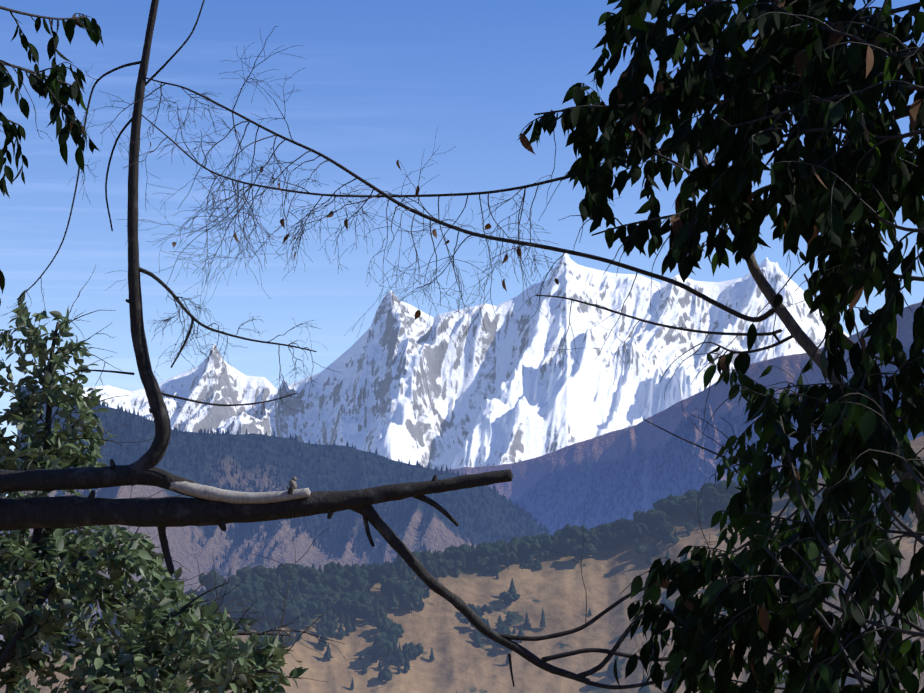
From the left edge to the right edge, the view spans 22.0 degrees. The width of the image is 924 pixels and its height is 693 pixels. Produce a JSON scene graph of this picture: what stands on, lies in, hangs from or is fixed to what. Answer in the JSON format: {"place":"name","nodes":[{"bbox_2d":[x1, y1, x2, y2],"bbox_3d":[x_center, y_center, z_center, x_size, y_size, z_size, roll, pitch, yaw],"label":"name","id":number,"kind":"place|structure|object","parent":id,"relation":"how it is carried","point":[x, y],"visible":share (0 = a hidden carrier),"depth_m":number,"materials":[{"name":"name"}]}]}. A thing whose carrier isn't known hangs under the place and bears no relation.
{"place":"outdoors","nodes":[
{"label":"outdoors","id":0,"kind":"place"},
{"bbox_2d":[0,6,103,305],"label":"leaves","id":1,"kind":"object","parent":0,"point":[63,93],"depth_m":8.43,"materials":[{"name":"green plant"}]},
{"bbox_2d":[14,386,550,625],"bbox_3d":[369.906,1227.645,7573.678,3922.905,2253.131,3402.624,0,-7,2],"label":"ridge terrain","id":2,"kind":"structure","parent":0,"point":[440,534],"depth_m":7968.29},
{"bbox_2d":[16,384,553,581],"bbox_3d":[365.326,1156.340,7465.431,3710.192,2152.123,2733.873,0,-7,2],"label":"forest","id":3,"kind":"object","parent":2,"relation":"on","point":[334,548],"visible":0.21,"depth_m":8008.93,"materials":[{"name":"plant"}]},
{"bbox_2d":[63,253,848,470],"bbox_3d":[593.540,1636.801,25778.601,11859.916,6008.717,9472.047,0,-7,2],"label":"snowy mountain","id":4,"kind":"structure","parent":0,"point":[400,388],"depth_m":26576.03,"materials":[{"name":"white snow"}]},
{"bbox_2d":[0,436,923,692],"bbox_3d":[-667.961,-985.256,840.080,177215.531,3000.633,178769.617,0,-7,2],"label":"ground","id":5,"kind":"structure","parent":0,"point":[553,588],"depth_m":2384.34,"materials":[{"name":"brown soil"}]},
{"bbox_2d":[0,265,344,692],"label":"bush","id":6,"kind":"object","parent":5,"relation":"on","point":[163,670],"depth_m":16.73,"materials":[{"name":"green plant"}]},
{"bbox_2d":[0,0,923,692],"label":"dead tree","id":7,"kind":"object","parent":5,"relation":"on","point":[208,506],"visible":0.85,"depth_m":13.96,"materials":[{"name":"brown wood"}]},
{"bbox_2d":[286,477,297,489],"bbox_3d":[-0.997,0.817,13.969,0.058,0.104,0.048,-3,-7,20],"label":"bird","id":8,"kind":"object","parent":7,"relation":"on","point":[292,483],"visible":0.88,"depth_m":13.96},
{"bbox_2d":[31,465,912,692],"bbox_3d":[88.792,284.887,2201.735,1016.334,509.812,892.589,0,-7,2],"label":"forest","id":9,"kind":"object","parent":5,"relation":"on","point":[327,586],"visible":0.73,"depth_m":2419.72,"materials":[{"name":"green plant"}]},
{"bbox_2d":[82,0,923,692],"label":"tree","id":10,"kind":"object","parent":5,"relation":"on","point":[818,206],"depth_m":8.21,"materials":[{"name":"plant"}]},
{"bbox_2d":[0,0,923,496],"label":"sky","id":11,"kind":"structure","parent":0,"point":[378,81],"materials":[{"name":"blue"}]},
{"bbox_2d":[448,302,923,534],"bbox_3d":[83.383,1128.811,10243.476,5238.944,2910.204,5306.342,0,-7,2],"label":"ridge terrain","id":12,"kind":"structure","parent":0,"point":[612,447],"depth_m":11038.98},
{"bbox_2d":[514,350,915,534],"bbox_3d":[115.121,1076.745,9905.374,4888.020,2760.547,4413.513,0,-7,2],"label":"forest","id":13,"kind":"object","parent":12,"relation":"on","point":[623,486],"visible":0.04,"depth_m":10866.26,"materials":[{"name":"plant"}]}
]}

